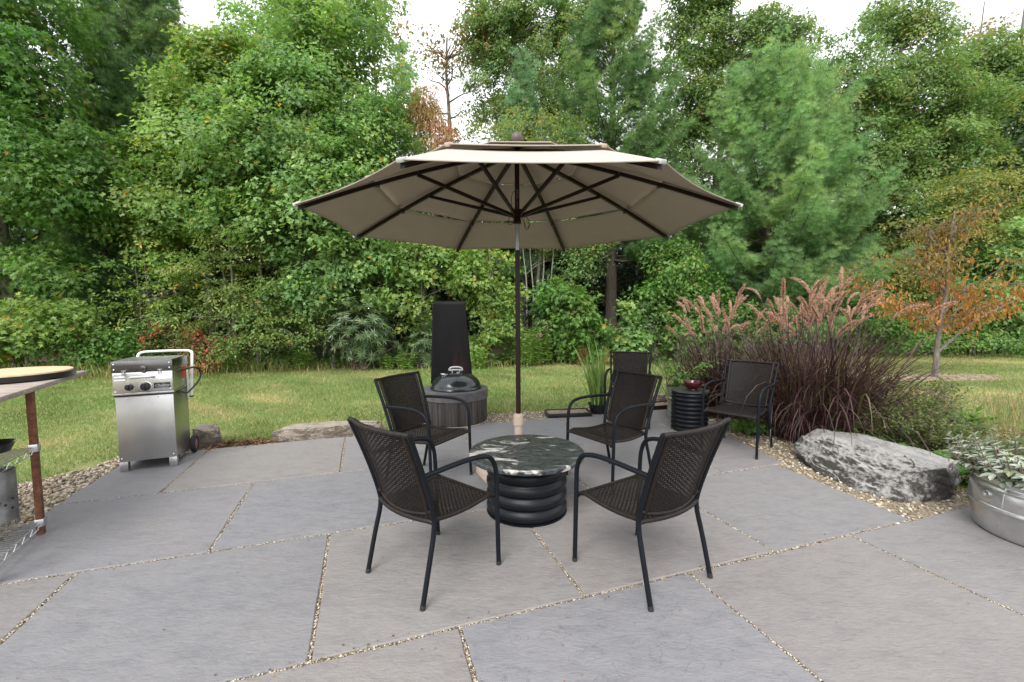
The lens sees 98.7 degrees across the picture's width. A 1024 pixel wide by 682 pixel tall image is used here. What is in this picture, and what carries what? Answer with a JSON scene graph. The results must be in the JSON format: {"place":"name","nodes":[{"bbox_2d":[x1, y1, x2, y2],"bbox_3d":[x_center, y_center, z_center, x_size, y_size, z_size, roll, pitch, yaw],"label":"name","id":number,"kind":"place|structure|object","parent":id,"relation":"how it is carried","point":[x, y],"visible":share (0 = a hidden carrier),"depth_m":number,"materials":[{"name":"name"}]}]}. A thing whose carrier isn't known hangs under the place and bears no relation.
{"place":"outdoors","nodes":[
{"label":"outdoors","id":0,"kind":"place"},
{"bbox_2d":[0,574,73,640],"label":"paving slab ground","id":1,"kind":"structure","parent":0,"point":[21,601],"depth_m":2.18,"materials":[{"name":"stone"}]},
{"bbox_2d":[0,483,251,584],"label":"paving slab ground","id":2,"kind":"structure","parent":0,"point":[89,536],"depth_m":2.81,"materials":[{"name":"stone"}]},
{"bbox_2d":[0,370,87,564],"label":"work table","id":3,"kind":"object","parent":2,"relation":"on","point":[14,390],"visible":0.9,"depth_m":2.75,"materials":[{"name":"wood"}]},
{"bbox_2d":[0,466,20,529],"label":"chimney starter","id":4,"kind":"object","parent":3,"relation":"on","point":[9,506],"visible":1,"depth_m":2.73,"materials":[{"name":"metal"}]},
{"bbox_2d":[0,366,76,383],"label":"cutting board","id":5,"kind":"object","parent":3,"relation":"on","point":[19,375],"visible":1,"depth_m":3.00,"materials":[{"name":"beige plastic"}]},
{"bbox_2d":[60,450,207,503],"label":"paving slab ground","id":6,"kind":"structure","parent":0,"point":[148,476],"depth_m":3.69,"materials":[{"name":"stone"}]},
{"bbox_2d":[110,349,201,471],"bbox_3d":[-3.344,0.621,4.179,0.588,1.030,0.678,-2,4,-23],"label":"grill cart","id":7,"kind":"object","parent":6,"relation":"on","point":[151,395],"visible":1,"depth_m":3.95,"materials":[{"name":"silver metal"}]},
{"bbox_2d":[0,534,327,681],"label":"paving slab ground","id":8,"kind":"structure","parent":0,"point":[251,611],"depth_m":2.00,"materials":[{"name":"stone"}]},
{"bbox_2d":[162,437,344,492],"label":"paving slab ground","id":9,"kind":"structure","parent":0,"point":[217,467],"depth_m":4.06,"materials":[{"name":"stone"}]},
{"bbox_2d":[234,629,472,681],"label":"paving slab ground","id":10,"kind":"structure","parent":0,"point":[445,660],"depth_m":1.74,"materials":[{"name":"stone"}]},
{"bbox_2d":[211,458,587,550],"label":"paving slab ground","id":11,"kind":"structure","parent":0,"point":[318,505],"depth_m":3.16,"materials":[{"name":"stone"}]},
{"bbox_2d":[374,371,472,491],"bbox_3d":[-0.744,0.724,3.671,0.629,0.864,0.545,2,5,30],"label":"patio chair","id":12,"kind":"object","parent":11,"relation":"on","point":[414,417],"visible":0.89,"depth_m":3.74,"materials":[{"name":"wicker"}]},
{"bbox_2d":[476,413,523,483],"bbox_3d":[0.057,0.880,3.800,0.691,0.520,0.691,1,4,22],"label":"umbrella base","id":13,"kind":"object","parent":11,"relation":"on","point":[518,421],"visible":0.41,"depth_m":3.75,"materials":[{"name":"beige plastic"}]},
{"bbox_2d":[292,132,742,413],"bbox_3d":[0.047,-0.488,3.705,3.163,2.463,3.163,0,4,0],"label":"patio umbrella","id":14,"kind":"object","parent":13,"relation":"on","point":[599,178],"visible":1,"depth_m":3.80,"materials":[{"name":"beige fabric"}]},
{"bbox_2d":[469,434,583,526],"bbox_3d":[0.103,0.977,3.105,0.808,0.421,0.808,0,4,0],"label":"round table","id":15,"kind":"object","parent":11,"relation":"on","point":[532,469],"visible":0.93,"depth_m":2.88,"materials":[{"name":"black stone"}]},
{"bbox_2d":[341,429,468,471],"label":"paving slab ground","id":16,"kind":"structure","parent":0,"point":[452,449],"depth_m":4.37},
{"bbox_2d":[312,510,582,661],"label":"paving slab ground","id":17,"kind":"structure","parent":0,"point":[360,608],"depth_m":2.28,"materials":[{"name":"stone"}]},
{"bbox_2d":[347,416,500,611],"bbox_3d":[-0.468,0.815,2.342,0.545,0.864,0.629,3,5,40],"label":"patio chair","id":18,"kind":"object","parent":17,"relation":"on","point":[407,499],"visible":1,"depth_m":2.19,"materials":[{"name":"wicker"}]},
{"bbox_2d":[0,404,1023,681],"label":"gravel base ground","id":19,"kind":"structure","parent":0,"point":[924,511],"depth_m":3.24,"materials":[{"name":"gravel"}]},
{"bbox_2d":[573,339,627,413],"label":"reed plant","id":20,"kind":"object","parent":19,"relation":"on","point":[596,386],"visible":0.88,"depth_m":5.95,"materials":[{"name":"green plant"}]},
{"bbox_2d":[794,428,960,503],"bbox_3d":[3.109,1.016,3.797,0.988,0.309,1.262,0,4,0],"label":"boulder","id":21,"kind":"object","parent":19,"relation":"on","point":[892,471],"visible":0.98,"depth_m":3.50,"materials":[{"name":"stone"}]},
{"bbox_2d":[0,315,1023,502],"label":"ground","id":22,"kind":"structure","parent":0,"point":[93,463],"depth_m":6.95,"materials":[{"name":"plant"}]},
{"bbox_2d":[0,290,114,367],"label":"leafy bush","id":23,"kind":"object","parent":22,"relation":"on","point":[38,322],"visible":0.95,"depth_m":9.56,"materials":[{"name":"green plant"}]},
{"bbox_2d":[0,0,156,365],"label":"maple tree","id":24,"kind":"object","parent":22,"relation":"on","point":[31,165],"visible":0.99,"depth_m":10.16,"materials":[{"name":"green plant"}]},
{"bbox_2d":[10,318,171,378],"bbox_3d":[-9.570,0.152,10.193,2.591,1.359,1.894,0,4,0],"label":"leafy bush","id":25,"kind":"object","parent":22,"relation":"on","point":[95,350],"visible":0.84,"depth_m":9.99,"materials":[{"name":"green plant"}]},
{"bbox_2d":[39,189,178,360],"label":"pine tree","id":26,"kind":"object","parent":22,"relation":"on","point":[116,249],"visible":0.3,"depth_m":11.53,"materials":[{"name":"green plant"}]},
{"bbox_2d":[11,0,250,355],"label":"pine tree","id":27,"kind":"object","parent":22,"relation":"on","point":[135,33],"visible":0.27,"depth_m":12.93,"materials":[{"name":"green plant"}]},
{"bbox_2d":[88,231,229,355],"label":"beech sapling","id":28,"kind":"object","parent":22,"relation":"on","point":[149,306],"visible":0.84,"depth_m":10.63,"materials":[{"name":"green plant"}]},
{"bbox_2d":[72,8,285,362],"bbox_3d":[-8.370,-3.862,11.768,4.013,9.109,4.150,2,4,27],"label":"tulip tree","id":29,"kind":"object","parent":22,"relation":"on","point":[147,215],"visible":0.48,"depth_m":11.00,"materials":[{"name":"green plant"}]},
{"bbox_2d":[129,311,240,374],"bbox_3d":[-7.516,0.031,10.261,2.117,1.530,1.454,0,4,0],"label":"berry bush","id":30,"kind":"object","parent":22,"relation":"on","point":[189,340],"visible":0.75,"depth_m":10.14,"materials":[{"name":"red plant"}]},
{"bbox_2d":[129,246,267,349],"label":"forest tree","id":31,"kind":"object","parent":22,"relation":"on","point":[191,320],"visible":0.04,"depth_m":17.46,"materials":[{"name":"green plant"}]},
{"bbox_2d":[192,423,222,448],"bbox_3d":[-3.252,1.020,4.711,0.284,0.243,0.356,-2,4,-25],"label":"boulder","id":32,"kind":"object","parent":22,"relation":"on","point":[210,434],"visible":0.78,"depth_m":4.60,"materials":[{"name":"beige stone"}]},
{"bbox_2d":[154,218,335,370],"bbox_3d":[-6.329,-1.119,10.513,4.239,3.778,2.728,1,4,21],"label":"dogwood tree","id":33,"kind":"object","parent":22,"relation":"on","point":[233,336],"visible":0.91,"depth_m":10.29,"materials":[{"name":"green plant"}]},
{"bbox_2d":[192,203,342,348],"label":"forest tree","id":34,"kind":"object","parent":22,"relation":"on","point":[271,272],"visible":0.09,"depth_m":16.04,"materials":[{"name":"green plant"}]},
{"bbox_2d":[108,0,447,361],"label":"tulip tree","id":35,"kind":"object","parent":22,"relation":"on","point":[297,68],"visible":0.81,"depth_m":10.85,"materials":[{"name":"green plant"}]},
{"bbox_2d":[216,0,370,346],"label":"maple tree","id":36,"kind":"object","parent":22,"relation":"on","point":[251,7],"visible":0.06,"depth_m":16.35,"materials":[{"name":"green plant"}]},
{"bbox_2d":[232,224,414,367],"bbox_3d":[-4.588,-1.155,11.130,4.425,3.740,2.739,0,4,0],"label":"tulip sapling","id":37,"kind":"object","parent":22,"relation":"on","point":[343,273],"visible":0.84,"depth_m":10.63,"materials":[{"name":"green plant"}]},
{"bbox_2d":[271,420,386,442],"bbox_3d":[-2.062,1.021,5.043,1.240,0.181,0.353,-2,4,-21],"label":"flat rock","id":38,"kind":"object","parent":22,"relation":"on","point":[309,431],"visible":0.71,"depth_m":4.90,"materials":[{"name":"beige stone"}]},
{"bbox_2d":[307,296,405,369],"bbox_3d":[-3.750,-0.195,10.652,2.443,1.795,1.334,0,4,0],"label":"rhododendron","id":39,"kind":"object","parent":22,"relation":"on","point":[369,339],"visible":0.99,"depth_m":10.43,"materials":[{"name":"green plant"}]},
{"bbox_2d":[382,40,434,343],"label":"pine tree","id":40,"kind":"object","parent":22,"relation":"on","point":[405,51],"visible":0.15,"depth_m":16.19,"materials":[{"name":"green plant"}]},
{"bbox_2d":[401,319,431,367],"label":"rhododendron","id":41,"kind":"object","parent":22,"relation":"on","point":[426,358],"visible":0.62,"depth_m":10.84,"materials":[{"name":"green plant"}]},
{"bbox_2d":[367,212,484,348],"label":"forest tree","id":42,"kind":"object","parent":22,"relation":"on","point":[441,298],"visible":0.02,"depth_m":16.19,"materials":[{"name":"green plant"}]},
{"bbox_2d":[367,239,487,364],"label":"tulip sapling","id":43,"kind":"object","parent":22,"relation":"on","point":[418,255],"visible":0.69,"depth_m":10.95,"materials":[{"name":"green plant"}]},
{"bbox_2d":[401,79,465,300],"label":"sourwood tree","id":44,"kind":"object","parent":22,"relation":"on","point":[426,112],"visible":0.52,"depth_m":11.84,"materials":[{"name":"orange plant"}]},
{"bbox_2d":[410,2,500,300],"bbox_3d":[-2.170,-6.400,17.523,3.648,13.307,1.846,-1,4,-11],"label":"oak tree","id":45,"kind":"object","parent":22,"relation":"on","point":[447,58],"visible":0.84,"depth_m":17.17,"materials":[{"name":"brown plant"}]},
{"bbox_2d":[443,249,530,366],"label":"tulip sapling","id":46,"kind":"object","parent":22,"relation":"on","point":[499,314],"visible":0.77,"depth_m":11.20,"materials":[{"name":"green plant"}]},
{"bbox_2d":[435,128,545,345],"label":"forest tree","id":47,"kind":"object","parent":22,"relation":"on","point":[497,270],"visible":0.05,"depth_m":17.20,"materials":[{"name":"green plant"}]},
{"bbox_2d":[8,69,987,341],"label":"woods","id":48,"kind":"object","parent":22,"relation":"on","point":[458,299],"visible":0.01,"depth_m":21.88,"materials":[{"name":"green plant"}]},
{"bbox_2d":[0,349,1022,379],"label":"tall grass","id":49,"kind":"structure","parent":22,"relation":"on","point":[211,371],"depth_m":10.49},
{"bbox_2d":[0,331,1023,374],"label":"undergrowth","id":50,"kind":"object","parent":22,"relation":"on","point":[338,360],"visible":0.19,"depth_m":11.43,"materials":[{"name":"green plant"}]},
{"bbox_2d":[482,44,563,343],"bbox_3d":[0.344,-5.073,15.812,3.251,10.837,3.605,0,4,0],"label":"pine tree","id":51,"kind":"object","parent":22,"relation":"on","point":[524,73],"visible":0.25,"depth_m":15.42,"materials":[{"name":"green plant"}]},
{"bbox_2d":[450,99,599,355],"bbox_3d":[0.166,-3.092,13.211,5.083,7.251,3.811,0,4,0],"label":"dogwood tree","id":52,"kind":"object","parent":22,"relation":"on","point":[486,132],"visible":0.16,"depth_m":12.57,"materials":[{"name":"green plant"}]},
{"bbox_2d":[512,325,544,365],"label":"wildflower","id":53,"kind":"object","parent":22,"relation":"on","point":[529,356],"visible":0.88,"depth_m":11.08,"materials":[{"name":"green plant"}]},
{"bbox_2d":[520,283,564,361],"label":"rhododendron","id":54,"kind":"object","parent":22,"relation":"on","point":[527,317],"visible":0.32,"depth_m":11.82,"materials":[{"name":"green plant"}]},
{"bbox_2d":[450,0,641,344],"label":"oak tree","id":55,"kind":"object","parent":22,"relation":"on","point":[511,18],"visible":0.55,"depth_m":17.11,"materials":[{"name":"green plant"}]},
{"bbox_2d":[490,178,637,341],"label":"forest tree","id":56,"kind":"object","parent":22,"relation":"on","point":[595,286],"visible":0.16,"depth_m":16.49,"materials":[{"name":"green plant"}]},
{"bbox_2d":[521,218,613,344],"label":"birch sapling","id":57,"kind":"object","parent":22,"relation":"on","point":[576,254],"visible":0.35,"depth_m":12.60,"materials":[{"name":"plant"}]},
{"bbox_2d":[524,274,619,364],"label":"maple sapling","id":58,"kind":"object","parent":22,"relation":"on","point":[567,295],"visible":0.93,"depth_m":11.31,"materials":[{"name":"green plant"}]},
{"bbox_2d":[531,0,703,346],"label":"pine tree","id":59,"kind":"object","parent":22,"relation":"on","point":[634,90],"visible":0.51,"depth_m":13.56,"materials":[{"name":"green plant"}]},
{"bbox_2d":[598,298,657,361],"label":"tulip sapling","id":60,"kind":"object","parent":22,"relation":"on","point":[633,339],"visible":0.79,"depth_m":11.40,"materials":[{"name":"green plant"}]},
{"bbox_2d":[589,131,706,338],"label":"forest tree","id":61,"kind":"object","parent":22,"relation":"on","point":[635,281],"visible":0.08,"depth_m":17.07,"materials":[{"name":"green plant"}]},
{"bbox_2d":[636,290,674,360],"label":"rhododendron","id":62,"kind":"object","parent":22,"relation":"on","point":[651,327],"visible":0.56,"depth_m":11.91,"materials":[{"name":"green plant"}]},
{"bbox_2d":[620,233,743,360],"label":"oak sapling","id":63,"kind":"object","parent":22,"relation":"on","point":[672,278],"visible":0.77,"depth_m":11.98,"materials":[{"name":"green plant"}]},
{"bbox_2d":[629,284,819,434],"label":"fountain grass","id":64,"kind":"object","parent":22,"relation":"on","point":[713,372],"depth_m":5.86,"materials":[{"name":"plant"}]},
{"bbox_2d":[639,0,833,343],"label":"oak tree","id":65,"kind":"object","parent":22,"relation":"on","point":[705,20],"visible":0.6,"depth_m":15.86,"materials":[{"name":"green plant"}]},
{"bbox_2d":[689,285,852,356],"bbox_3d":[6.918,-0.554,12.574,4.197,2.233,3.081,0,4,0],"label":"leafy bush","id":66,"kind":"object","parent":22,"relation":"on","point":[743,312],"visible":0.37,"depth_m":12.10,"materials":[{"name":"green plant"}]},
{"bbox_2d":[665,25,924,354],"bbox_3d":[8.068,-4.300,13.477,6.273,9.512,6.491,2,5,31],"label":"pine tree","id":67,"kind":"object","parent":22,"relation":"on","point":[787,104],"visible":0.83,"depth_m":12.05,"materials":[{"name":"green plant"}]},
{"bbox_2d":[744,373,875,442],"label":"fountain grass","id":68,"kind":"object","parent":22,"relation":"on","point":[821,425],"depth_m":4.52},
{"bbox_2d":[748,73,905,310],"bbox_3d":[9.958,-3.903,14.055,4.561,8.615,3.897,0,4,0],"label":"pine tree","id":69,"kind":"object","parent":22,"relation":"on","point":[843,129],"visible":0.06,"depth_m":13.24,"materials":[{"name":"green plant"}]},
{"bbox_2d":[673,267,1019,454],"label":"fountain grass","id":70,"kind":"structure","parent":22,"relation":"on","point":[795,372],"depth_m":4.57,"materials":[{"name":"plant"}]},
{"bbox_2d":[780,285,962,358],"bbox_3d":[10.137,-0.659,12.907,4.598,2.348,2.785,0,4,0],"label":"leafy bush","id":71,"kind":"object","parent":22,"relation":"on","point":[893,326],"visible":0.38,"depth_m":12.47,"materials":[{"name":"green plant"}]},
{"bbox_2d":[805,0,1023,346],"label":"oak tree","id":72,"kind":"object","parent":22,"relation":"on","point":[956,134],"visible":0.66,"depth_m":14.86,"materials":[{"name":"green plant"}]},
{"bbox_2d":[854,148,1023,352],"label":"birch tree","id":73,"kind":"object","parent":22,"relation":"on","point":[994,180],"visible":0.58,"depth_m":13.14,"materials":[{"name":"green plant"}]},
{"bbox_2d":[891,319,1023,358],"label":"leafy bush","id":74,"kind":"object","parent":22,"relation":"on","point":[990,345],"visible":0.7,"depth_m":12.39,"materials":[{"name":"green plant"}]},
{"bbox_2d":[908,206,1023,354],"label":"maple tree","id":75,"kind":"object","parent":22,"relation":"on","point":[1004,249],"visible":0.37,"depth_m":12.69,"materials":[{"name":"green plant"}]},
{"bbox_2d":[911,2,1020,112],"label":"oak tree","id":76,"kind":"object","parent":22,"relation":"on","point":[986,26],"visible":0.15,"depth_m":18.88,"materials":[{"name":"green plant"}]},
{"bbox_2d":[925,9,1023,225],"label":"oak tree","id":77,"kind":"object","parent":22,"relation":"on","point":[1007,54],"visible":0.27,"depth_m":17.17,"materials":[{"name":"green plant"}]},
{"bbox_2d":[971,97,1023,291],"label":"forest tree","id":78,"kind":"object","parent":22,"relation":"on","point":[1020,140],"visible":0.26,"depth_m":15.96,"materials":[{"name":"green plant"}]},
{"bbox_2d":[18,0,1023,314],"label":"sky","id":79,"kind":"structure","parent":0,"point":[838,15],"materials":[{"name":"white"}]},
{"bbox_2d":[459,418,598,446],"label":"paving slab ground","id":80,"kind":"structure","parent":0,"point":[553,427],"depth_m":5.13,"materials":[{"name":"stone"}]},
{"bbox_2d":[557,413,675,437],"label":"paving slab ground","id":81,"kind":"structure","parent":0,"point":[655,429],"depth_m":5.41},
{"bbox_2d":[604,351,651,428],"bbox_3d":[1.463,0.583,5.509,0.545,0.864,0.629,1,4,19],"label":"patio chair","id":82,"kind":"object","parent":81,"relation":"on","point":[638,362],"visible":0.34,"depth_m":5.71,"materials":[{"name":"brown resin wicker"},{"name":"black metal"},{"name":"black rubber"}]},
{"bbox_2d":[462,574,819,681],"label":"paving slab ground","id":83,"kind":"structure","parent":0,"point":[690,629],"depth_m":1.85,"materials":[{"name":"stone"}]},
{"bbox_2d":[568,438,721,489],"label":"paving slab ground","id":84,"kind":"structure","parent":0,"point":[594,472],"depth_m":4.02,"materials":[{"name":"stone"}]},
{"bbox_2d":[566,369,662,481],"bbox_3d":[0.859,0.713,3.683,0.629,0.864,0.545,-3,5,-34],"label":"patio chair","id":85,"kind":"object","parent":84,"relation":"on","point":[634,421],"visible":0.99,"depth_m":3.73,"materials":[{"name":"brown resin wicker"},{"name":"black metal"},{"name":"black rubber"}]},
{"bbox_2d":[532,489,772,597],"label":"paving slab ground","id":86,"kind":"structure","parent":0,"point":[608,557],"depth_m":2.61,"materials":[{"name":"stone"}]},
{"bbox_2d":[572,417,731,611],"bbox_3d":[0.728,0.808,2.319,0.545,0.864,0.629,-3,5,-33],"label":"patio chair","id":87,"kind":"object","parent":86,"relation":"on","point":[657,499],"visible":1,"depth_m":2.15,"materials":[{"name":"wicker"}]},
{"bbox_2d":[631,409,729,430],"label":"paving slab ground","id":88,"kind":"structure","parent":0,"point":[659,416],"depth_m":5.68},
{"bbox_2d":[671,387,708,430],"bbox_3d":[2.078,0.800,5.147,0.416,0.467,0.416,0,4,0],"label":"side table","id":89,"kind":"object","parent":88,"relation":"on","point":[686,405],"visible":0.84,"depth_m":4.99,"materials":[{"name":"black metal"}]},
{"bbox_2d":[655,350,724,418],"bbox_3d":[2.248,0.561,5.552,0.825,0.885,0.795,1,4,22],"label":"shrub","id":90,"kind":"object","parent":88,"relation":"on","point":[670,386],"visible":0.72,"depth_m":5.62,"materials":[{"name":"plant"}]},
{"bbox_2d":[654,431,782,472],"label":"paving slab ground","id":91,"kind":"structure","parent":0,"point":[732,454],"depth_m":4.14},
{"bbox_2d":[701,359,779,459],"bbox_3d":[2.324,0.649,4.469,0.629,0.864,0.545,-4,5,-43],"label":"patio chair","id":92,"kind":"object","parent":91,"relation":"on","point":[745,374],"visible":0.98,"depth_m":4.55,"materials":[{"name":"wicker"}]},
{"bbox_2d":[484,406,967,497],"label":"gravel ground","id":93,"kind":"structure","parent":0,"point":[782,439],"depth_m":5.81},
{"bbox_2d":[422,384,487,427],"bbox_3d":[-0.727,0.807,5.649,0.836,0.420,0.836,0,4,0],"label":"fire pit","id":94,"kind":"object","parent":93,"relation":"on","point":[449,413],"visible":0.59,"depth_m":5.29,"materials":[{"name":"grey wood"}]},
{"bbox_2d":[431,301,471,383],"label":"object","id":95,"kind":"object","parent":94,"relation":"on","point":[450,343],"visible":0.9,"depth_m":5.93,"materials":[{"name":"metal"}]},
{"bbox_2d":[430,366,481,392],"bbox_3d":[-0.714,0.460,5.605,0.654,0.280,0.654,0,4,0],"label":"kettle lid","id":96,"kind":"object","parent":94,"relation":"on","point":[453,382],"visible":1,"depth_m":5.40,"materials":[{"name":"metal"}]},
{"bbox_2d":[729,418,776,435],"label":"strawberry plant","id":97,"kind":"object","parent":93,"relation":"on","point":[742,426],"visible":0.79,"depth_m":4.93,"materials":[{"name":"green plant"}]},
{"bbox_2d":[664,465,908,551],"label":"paving slab ground","id":98,"kind":"structure","parent":0,"point":[774,508],"depth_m":3.10,"materials":[{"name":"stone"}]},
{"bbox_2d":[691,536,1023,681],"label":"paving slab ground","id":99,"kind":"structure","parent":0,"point":[878,605],"depth_m":2.00,"materials":[{"name":"stone"}]},
{"bbox_2d":[870,373,1001,381],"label":"mulch ground","id":100,"kind":"structure","parent":0,"point":[957,377],"depth_m":8.99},
{"bbox_2d":[822,197,1023,376],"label":"cherry tree","id":101,"kind":"object","parent":100,"relation":"on","point":[956,230],"visible":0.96,"depth_m":8.91,"materials":[{"name":"orange plant"}]},
{"bbox_2d":[851,507,1023,614],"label":"paving slab ground","id":102,"kind":"structure","parent":0,"point":[962,548],"depth_m":2.53,"materials":[{"name":"stone"}]},
{"bbox_2d":[941,430,1023,546],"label":"tub planter","id":103,"kind":"object","parent":102,"relation":"on","point":[995,490],"visible":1,"depth_m":2.70,"materials":[{"name":"metal"}]},
{"bbox_2d":[875,417,1022,452],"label":"mulch ground","id":104,"kind":"structure","parent":0,"point":[987,432],"depth_m":4.98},
{"bbox_2d":[853,381,997,452],"bbox_3d":[3.962,0.752,4.287,1.173,0.702,1.062,0,4,0],"label":"spirea shrub","id":105,"kind":"object","parent":104,"relation":"on","point":[923,432],"visible":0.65,"depth_m":4.17,"materials":[{"name":"green plant"}]},
{"bbox_2d":[883,370,972,435],"bbox_3d":[4.491,0.677,4.815,0.742,0.768,0.729,-3,5,-36],"label":"spirea shrub","id":106,"kind":"object","parent":104,"relation":"on","point":[941,392],"visible":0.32,"depth_m":4.63,"materials":[{"name":"green plant"}]},
{"bbox_2d":[928,416,1023,458],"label":"spirea shrub","id":107,"kind":"object","parent":104,"relation":"on","point":[1000,439],"visible":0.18,"depth_m":3.86,"materials":[{"name":"green plant"}]},
{"bbox_2d":[938,353,1023,436],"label":"wispy plant","id":108,"kind":"object","parent":104,"relation":"on","point":[1009,411],"visible":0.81,"depth_m":4.88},
{"bbox_2d":[977,374,1023,442],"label":"wispy plant","id":109,"kind":"object","parent":104,"relation":"on","point":[1014,417],"visible":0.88,"depth_m":4.50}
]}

